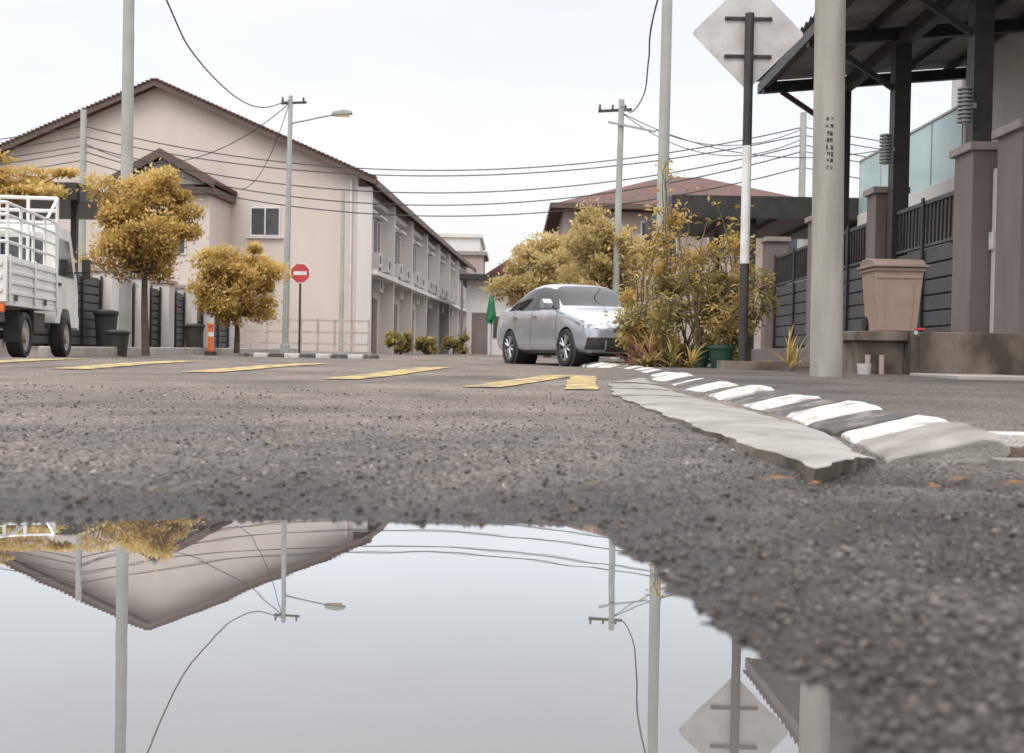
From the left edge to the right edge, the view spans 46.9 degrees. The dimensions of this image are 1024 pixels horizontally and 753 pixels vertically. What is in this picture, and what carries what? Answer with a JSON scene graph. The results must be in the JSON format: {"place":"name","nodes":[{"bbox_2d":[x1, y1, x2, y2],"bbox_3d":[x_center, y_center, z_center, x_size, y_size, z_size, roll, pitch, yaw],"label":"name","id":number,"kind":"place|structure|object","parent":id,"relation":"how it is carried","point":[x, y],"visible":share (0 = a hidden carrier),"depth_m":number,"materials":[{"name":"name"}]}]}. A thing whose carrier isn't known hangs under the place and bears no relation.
{"place":"outdoors","nodes":[
{"label":"outdoors","id":0,"kind":"place"},
{"bbox_2d":[338,187,344,350],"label":"drainpipe","id":1,"kind":"object","parent":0,"point":[341,291],"visible":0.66,"depth_m":43.27,"materials":[{"name":"white plastic"}]},
{"bbox_2d":[0,0,951,273],"label":"sky","id":2,"kind":"structure","parent":0,"point":[425,84],"materials":[{"name":"white"}]},
{"bbox_2d":[0,346,1023,752],"bbox_3d":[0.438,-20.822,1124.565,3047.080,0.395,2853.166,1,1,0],"label":"road","id":3,"kind":"structure","parent":0,"point":[990,404],"depth_m":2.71,"materials":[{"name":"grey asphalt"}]},
{"bbox_2d":[0,149,85,223],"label":"golden tree","id":4,"kind":"object","parent":3,"relation":"on","point":[28,185],"visible":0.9,"depth_m":26.43,"materials":[{"name":"yellow plant"}]},
{"bbox_2d":[0,195,90,357],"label":"pickup truck","id":5,"kind":"object","parent":3,"relation":"on","point":[38,286],"visible":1,"depth_m":16.58,"materials":[{"name":"metal"}]},
{"bbox_2d":[5,181,139,273],"bbox_3d":[-13.007,-2.591,30.161,5.900,4.000,5.600,1,1,0],"label":"carport canopy","id":6,"kind":"object","parent":3,"relation":"on","point":[74,207],"visible":0.33,"depth_m":28.71,"materials":[{"name":"metal"}]},
{"bbox_2d":[78,109,86,274],"bbox_3d":[-14.515,-4.985,39.919,0.260,8.030,0.260,1,1,0],"label":"concrete utility pole","id":7,"kind":"object","parent":3,"relation":"on","point":[83,151],"visible":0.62,"depth_m":39.80,"materials":[{"name":"grey concrete"}]},
{"bbox_2d":[93,309,118,346],"bbox_3d":[-8.584,-1.008,24.988,0.533,0.810,0.533,1,1,0],"label":"black bin","id":8,"kind":"object","parent":3,"relation":"on","point":[106,320],"visible":0.73,"depth_m":24.80,"materials":[{"name":"black plastic"}]},
{"bbox_2d":[0,259,234,347],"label":"gate fence","id":9,"kind":"object","parent":3,"relation":"on","point":[170,314],"visible":0.41,"depth_m":29.20,"materials":[{"name":"metal"}]},
{"bbox_2d":[105,330,130,356],"bbox_3d":[-7.740,-0.649,23.195,0.480,0.530,0.480,1,1,0],"label":"black bin","id":10,"kind":"object","parent":3,"relation":"on","point":[119,339],"visible":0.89,"depth_m":23.03,"materials":[{"name":"black plastic"}]},
{"bbox_2d":[118,0,134,346],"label":"concrete utility pole","id":11,"kind":"object","parent":3,"relation":"on","point":[125,287],"visible":0.6,"depth_m":23.82,"materials":[{"name":"grey concrete"}]},
{"bbox_2d":[74,157,208,355],"bbox_3d":[-7.031,-2.254,22.414,2.588,3.730,2.267,1,1,0],"label":"golden tree","id":12,"kind":"object","parent":3,"relation":"on","point":[141,238],"visible":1,"depth_m":22.11,"materials":[{"name":"yellow plant"}]},
{"bbox_2d":[38,346,297,357],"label":"kerb","id":13,"kind":"structure","parent":3,"relation":"on","point":[44,351],"depth_m":25.14,"materials":[{"name":"concrete"}]},
{"bbox_2d":[117,185,230,293],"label":"porch bay","id":14,"kind":"object","parent":3,"relation":"on","point":[216,224],"visible":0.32,"depth_m":42.64,"materials":[{"name":"beige paint"}]},
{"bbox_2d":[108,148,236,254],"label":"porch roof","id":15,"kind":"structure","parent":14,"relation":"on","point":[153,156],"depth_m":42.34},
{"bbox_2d":[183,323,204,347],"bbox_3d":[-7.884,-0.996,29.289,0.533,0.630,0.533,1,1,0],"label":"black bin","id":16,"kind":"object","parent":3,"relation":"on","point":[193,335],"visible":0.91,"depth_m":29.11,"materials":[{"name":"black plastic"}]},
{"bbox_2d":[205,324,216,355],"bbox_3d":[-7.136,-0.873,27.991,0.280,0.750,0.280,1,1,0],"label":"orange bollard","id":17,"kind":"object","parent":3,"relation":"on","point":[210,352],"visible":1,"depth_m":27.93,"materials":[{"name":"plastic"}]},
{"bbox_2d":[0,87,465,353],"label":"walls","id":18,"kind":"structure","parent":3,"relation":"on","point":[163,116],"depth_m":45.10,"materials":[{"name":"paint"}]},
{"bbox_2d":[23,180,352,351],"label":"gable windows","id":19,"kind":"structure","parent":18,"relation":"attached to","point":[265,221],"depth_m":45.00,"materials":[{"name":"grey glass"}]},
{"bbox_2d":[0,78,476,272],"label":"roof","id":20,"kind":"structure","parent":18,"relation":"on","point":[140,89],"depth_m":44.79,"materials":[{"name":"tile"}]},
{"bbox_2d":[355,187,468,353],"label":"facade details","id":21,"kind":"object","parent":18,"relation":"attached to","point":[387,285],"visible":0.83,"depth_m":54.81,"materials":[{"name":"white paint"}]},
{"bbox_2d":[179,239,291,353],"bbox_3d":[-6.970,-2.016,29.994,2.739,2.870,2.355,1,1,-22],"label":"golden tree","id":22,"kind":"object","parent":3,"relation":"on","point":[235,279],"visible":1,"depth_m":29.52,"materials":[{"name":"yellow plant"}]},
{"bbox_2d":[0,358,598,388],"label":"yellow road marking","id":23,"kind":"object","parent":3,"relation":"on","point":[580,382],"visible":1,"depth_m":9.94,"materials":[{"name":"paint"}]},
{"bbox_2d":[290,263,309,353],"bbox_3d":[-6.465,-2.043,36.003,0.610,2.815,0.084,1,1,0],"label":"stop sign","id":24,"kind":"object","parent":3,"relation":"on","point":[300,272],"visible":0.85,"depth_m":35.95,"materials":[{"name":"red metal"}]},
{"bbox_2d":[240,318,371,354],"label":"metal railing","id":25,"kind":"object","parent":3,"relation":"on","point":[334,344],"visible":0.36,"depth_m":40.95,"materials":[{"name":"metal"}]},
{"bbox_2d":[238,352,378,358],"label":"traffic island kerb","id":26,"kind":"structure","parent":3,"relation":"on","point":[296,355],"depth_m":27.04,"materials":[{"name":"white concrete"}]},
{"bbox_2d":[280,95,352,352],"bbox_3d":[-6.144,-4.696,36.837,2.264,8.101,0.316,1,1,5],"label":"street lamp","id":27,"kind":"object","parent":3,"relation":"on","point":[285,346],"visible":0.87,"depth_m":36.84,"materials":[{"name":"metal"}]},
{"bbox_2d":[383,329,413,354],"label":"shrub","id":28,"kind":"object","parent":3,"relation":"on","point":[401,342],"visible":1,"depth_m":43.96,"materials":[{"name":"yellow plant"}]},
{"bbox_2d":[413,335,439,354],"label":"shrub","id":29,"kind":"object","parent":3,"relation":"on","point":[429,347],"visible":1,"depth_m":46.72,"materials":[{"name":"yellow plant"}]},
{"bbox_2d":[0,517,857,752],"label":"puddle water","id":30,"kind":"structure","parent":3,"relation":"on","point":[205,635],"depth_m":1.19,"materials":[{"name":"liquid"}]},
{"bbox_2d":[441,332,470,354],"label":"shrub","id":31,"kind":"object","parent":3,"relation":"on","point":[457,346],"visible":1,"depth_m":59.95,"materials":[{"name":"yellow plant"}]},
{"bbox_2d":[437,233,485,250],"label":"apartment block","id":32,"kind":"structure","parent":3,"relation":"on","point":[466,242],"depth_m":99.81,"materials":[{"name":"white paint"}]},
{"bbox_2d":[459,274,515,354],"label":"corner shop","id":33,"kind":"structure","parent":3,"relation":"on","point":[478,328],"depth_m":65.94,"materials":[{"name":"paint"}]},
{"bbox_2d":[457,251,522,308],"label":"pale building","id":34,"kind":"structure","parent":3,"relation":"on","point":[477,260],"depth_m":92.36,"materials":[{"name":"paint"}]},
{"bbox_2d":[486,293,496,355],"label":"folded parasol","id":35,"kind":"object","parent":3,"relation":"on","point":[491,318],"visible":0.87,"depth_m":51.84,"materials":[{"name":"fabric"}]},
{"bbox_2d":[468,229,591,357],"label":"golden tree","id":36,"kind":"object","parent":3,"relation":"on","point":[533,260],"visible":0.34,"depth_m":40.33,"materials":[{"name":"yellow plant"}]},
{"bbox_2d":[497,283,658,366],"bbox_3d":[1.288,-0.995,22.550,2.173,1.706,4.692,1,1,-22],"label":"parked car","id":37,"kind":"object","parent":3,"relation":"on","point":[567,325],"visible":0.71,"depth_m":21.67,"materials":[{"name":"silver metal"}]},
{"bbox_2d":[544,196,668,358],"bbox_3d":[2.959,-3.083,37.812,3.812,5.298,3.733,2,1,36],"label":"golden tree","id":38,"kind":"object","parent":3,"relation":"on","point":[593,241],"visible":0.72,"depth_m":37.19,"materials":[{"name":"yellow plant"}]},
{"bbox_2d":[606,339,634,364],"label":"bromeliad plant","id":39,"kind":"object","parent":3,"relation":"on","point":[623,357],"visible":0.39,"depth_m":15.98,"materials":[{"name":"red plant"}]},
{"bbox_2d":[598,99,655,358],"bbox_3d":[3.527,-4.555,36.856,1.835,8.148,0.281,1,1,15],"label":"concrete utility pole","id":40,"kind":"object","parent":3,"relation":"on","point":[617,223],"visible":0.81,"depth_m":36.82,"materials":[{"name":"concrete"}]},
{"bbox_2d":[614,261,656,363],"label":"garden shrub","id":41,"kind":"object","parent":3,"relation":"on","point":[630,281],"visible":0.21,"depth_m":16.57,"materials":[{"name":"plant"}]},
{"bbox_2d":[607,331,668,365],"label":"bromeliad plant","id":42,"kind":"object","parent":3,"relation":"on","point":[637,351],"visible":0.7,"depth_m":15.37,"materials":[{"name":"red plant"}]},
{"bbox_2d":[622,351,665,366],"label":"bromeliad plant","id":43,"kind":"object","parent":3,"relation":"on","point":[645,363],"visible":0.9,"depth_m":14.86,"materials":[{"name":"green plant"}]},
{"bbox_2d":[628,340,666,366],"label":"bromeliad plant","id":44,"kind":"object","parent":3,"relation":"on","point":[654,358],"visible":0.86,"depth_m":14.94,"materials":[{"name":"red plant"}]},
{"bbox_2d":[621,205,676,365],"bbox_3d":[1.819,-1.246,15.925,0.770,2.210,0.701,1,1,0],"label":"potted shrub","id":45,"kind":"object","parent":3,"relation":"on","point":[636,276],"visible":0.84,"depth_m":15.86,"materials":[{"name":"plant"}]},
{"bbox_2d":[615,286,685,365],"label":"hedge shrub","id":46,"kind":"object","parent":3,"relation":"on","point":[628,294],"visible":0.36,"depth_m":15.89,"materials":[{"name":"plant"}]},
{"bbox_2d":[626,323,686,367],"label":"bromeliad plant","id":47,"kind":"object","parent":3,"relation":"on","point":[663,345],"visible":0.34,"depth_m":15.34,"materials":[{"name":"red plant"}]},
{"bbox_2d":[629,320,686,365],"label":"bromeliad plant","id":48,"kind":"object","parent":3,"relation":"on","point":[651,342],"visible":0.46,"depth_m":15.58,"materials":[{"name":"plant"}]},
{"bbox_2d":[654,0,672,299],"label":"concrete utility pole","id":49,"kind":"object","parent":3,"relation":"on","point":[665,96],"visible":0.49,"depth_m":21.83,"materials":[{"name":"grey concrete"}]},
{"bbox_2d":[641,156,690,365],"bbox_3d":[2.109,-1.587,16.280,0.627,2.887,0.841,1,1,0],"label":"potted shrub","id":50,"kind":"object","parent":3,"relation":"on","point":[666,254],"visible":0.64,"depth_m":16.20,"materials":[{"name":"plant"}]},
{"bbox_2d":[624,272,709,366],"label":"garden shrub","id":51,"kind":"object","parent":3,"relation":"on","point":[665,325],"visible":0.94,"depth_m":15.18,"materials":[{"name":"yellow plant"}]},
{"bbox_2d":[638,202,696,333],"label":"garden shrub","id":52,"kind":"object","parent":3,"relation":"on","point":[679,231],"visible":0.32,"depth_m":17.18,"materials":[{"name":"plant"}]},
{"bbox_2d":[648,334,694,367],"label":"bromeliad plant","id":53,"kind":"object","parent":3,"relation":"on","point":[672,358],"visible":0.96,"depth_m":14.79,"materials":[{"name":"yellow plant"}]},
{"bbox_2d":[604,261,739,366],"bbox_3d":[2.224,-0.831,16.035,1.972,1.475,1.032,1,1,0],"label":"hedge shrub","id":54,"kind":"object","parent":3,"relation":"on","point":[679,290],"visible":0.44,"depth_m":15.90,"materials":[{"name":"yellow plant"}]},
{"bbox_2d":[543,177,807,359],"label":"tiled roof house","id":55,"kind":"structure","parent":3,"relation":"on","point":[630,212],"depth_m":45.97,"materials":[{"name":"brown tile"}]},
{"bbox_2d":[664,343,707,367],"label":"bromeliad plant","id":56,"kind":"object","parent":3,"relation":"on","point":[693,356],"visible":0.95,"depth_m":14.88,"materials":[{"name":"plant"}]},
{"bbox_2d":[659,217,740,366],"bbox_3d":[2.510,-1.128,15.617,1.157,2.012,0.698,1,1,0],"label":"potted shrub","id":57,"kind":"object","parent":3,"relation":"on","point":[697,331],"visible":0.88,"depth_m":15.58,"materials":[{"name":"yellow plant"}]},
{"bbox_2d":[646,206,761,343],"bbox_3d":[2.660,-1.215,16.416,1.583,2.228,0.760,1,1,0],"label":"hedge shrub","id":58,"kind":"object","parent":3,"relation":"on","point":[693,256],"visible":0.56,"depth_m":16.30,"materials":[{"name":"plant"}]},
{"bbox_2d":[670,231,760,360],"bbox_3d":[2.804,-1.006,15.820,0.899,1.770,1.117,0,1,-32],"label":"potted shrub","id":59,"kind":"object","parent":3,"relation":"on","point":[727,283],"visible":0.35,"depth_m":15.69,"materials":[{"name":"yellow plant"}]},
{"bbox_2d":[695,267,774,367],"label":"potted shrub","id":60,"kind":"object","parent":3,"relation":"on","point":[724,351],"visible":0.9,"depth_m":14.96,"materials":[{"name":"plant"}]},
{"bbox_2d":[696,187,776,360],"bbox_3d":[3.088,-1.374,16.379,0.915,2.496,0.732,0,1,-31],"label":"garden shrub","id":61,"kind":"object","parent":3,"relation":"on","point":[735,219],"visible":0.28,"depth_m":16.38,"materials":[{"name":"plant"}]},
{"bbox_2d":[691,264,784,360],"bbox_3d":[2.986,-0.713,15.889,1.271,1.561,0.991,1,1,0],"label":"hedge shrub","id":62,"kind":"object","parent":3,"relation":"on","point":[762,298],"visible":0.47,"depth_m":15.64,"materials":[{"name":"green plant"}]},
{"bbox_2d":[608,377,875,482],"bbox_3d":[0.863,0.133,6.450,0.596,0.126,7.558,1,1,0],"label":"concrete gutter","id":63,"kind":"object","parent":3,"relation":"on","point":[809,454],"visible":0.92,"depth_m":3.88,"materials":[{"name":"grey concrete"}]},
{"bbox_2d":[693,0,809,370],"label":"traffic sign","id":64,"kind":"object","parent":3,"relation":"on","point":[747,44],"visible":0.91,"depth_m":13.50,"materials":[{"name":"metal"}]},
{"bbox_2d":[645,195,858,360],"bbox_3d":[5.786,-2.022,27.420,4.900,3.620,5.090,1,1,0],"label":"carport canopy","id":65,"kind":"object","parent":3,"relation":"on","point":[777,216],"visible":0.36,"depth_m":24.85,"materials":[{"name":"metal"}]},
{"bbox_2d":[771,324,809,369],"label":"snake plant","id":66,"kind":"object","parent":3,"relation":"on","point":[790,350],"visible":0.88,"depth_m":13.27,"materials":[{"name":"plant"}]},
{"bbox_2d":[580,362,1010,463],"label":"kerb","id":67,"kind":"structure","parent":3,"relation":"on","point":[891,437],"depth_m":4.00,"materials":[{"name":"white concrete"}]},
{"bbox_2d":[797,112,806,281],"bbox_3d":[9.027,-4.311,36.923,0.240,7.846,0.240,1,1,0],"label":"concrete utility pole","id":68,"kind":"object","parent":3,"relation":"on","point":[802,161],"visible":0.34,"depth_m":36.79,"materials":[{"name":"grey concrete"}]},
{"bbox_2d":[809,0,845,376],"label":"concrete utility pole","id":69,"kind":"object","parent":3,"relation":"on","point":[826,307],"visible":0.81,"depth_m":10.36,"materials":[{"name":"grey concrete"}]},
{"bbox_2d":[848,228,865,268],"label":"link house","id":70,"kind":"structure","parent":3,"relation":"on","point":[857,245],"depth_m":28.58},
{"bbox_2d":[747,376,1023,486],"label":"fallen leaves","id":71,"kind":"object","parent":3,"relation":"on","point":[931,484],"visible":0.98,"depth_m":2.66,"materials":[{"name":"orange plant"}]},
{"bbox_2d":[751,118,1023,361],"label":"boundary fence","id":72,"kind":"object","parent":3,"relation":"on","point":[973,278],"visible":0.67,"depth_m":13.67,"materials":[{"name":"metal"}]},
{"bbox_2d":[756,0,1023,269],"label":"carport","id":73,"kind":"object","parent":3,"relation":"on","point":[901,41],"visible":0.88,"depth_m":16.25,"materials":[{"name":"metal"}]},
{"bbox_2d":[857,328,924,374],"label":"water tap pipes","id":74,"kind":"object","parent":3,"relation":"on","point":[865,368],"visible":0.73,"depth_m":11.69,"materials":[{"name":"metal"}]},
{"bbox_2d":[842,331,1023,374],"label":"garden wall","id":75,"kind":"structure","parent":3,"relation":"on","point":[969,353],"depth_m":11.85,"materials":[{"name":"concrete"}]},
{"bbox_2d":[857,259,929,331],"bbox_3d":[3.915,-0.837,12.204,0.570,0.755,0.636,1,1,0],"label":"rubbish bin","id":76,"kind":"object","parent":75,"relation":"on","point":[892,289],"visible":0.97,"depth_m":11.97,"materials":[{"name":"plastic"}]},
{"bbox_2d":[857,32,1023,253],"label":"modern house","id":77,"kind":"structure","parent":3,"relation":"on","point":[934,141],"depth_m":20.11,"materials":[{"name":"teal glass"}]},
{"bbox_2d":[988,431,1023,470],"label":"kerb","id":78,"kind":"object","parent":3,"relation":"on","point":[1013,460],"visible":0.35,"depth_m":2.96,"materials":[{"name":"concrete"}]},
{"bbox_2d":[778,336,807,361],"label":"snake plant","id":79,"kind":"object","parent":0,"point":[797,357],"visible":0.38,"depth_m":13.51,"materials":[{"name":"yellow plant"}]},
{"bbox_2d":[910,373,1023,379],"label":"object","id":80,"kind":"structure","parent":0,"point":[982,376],"depth_m":10.36,"materials":[{"name":"concrete"}]},
{"bbox_3d":[-3.128,-4.132,-6.077,0.260,9.021,0.260,1,1,0],"label":"concrete utility pole","id":81,"kind":"object","parent":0,"visible":0},
{"bbox_2d":[0,0,879,216],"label":"overhead wires","id":82,"kind":"object","parent":81,"relation":"attached to","point":[89,146],"visible":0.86,"depth_m":38.06,"materials":[{"name":"black rubber"}]}
]}

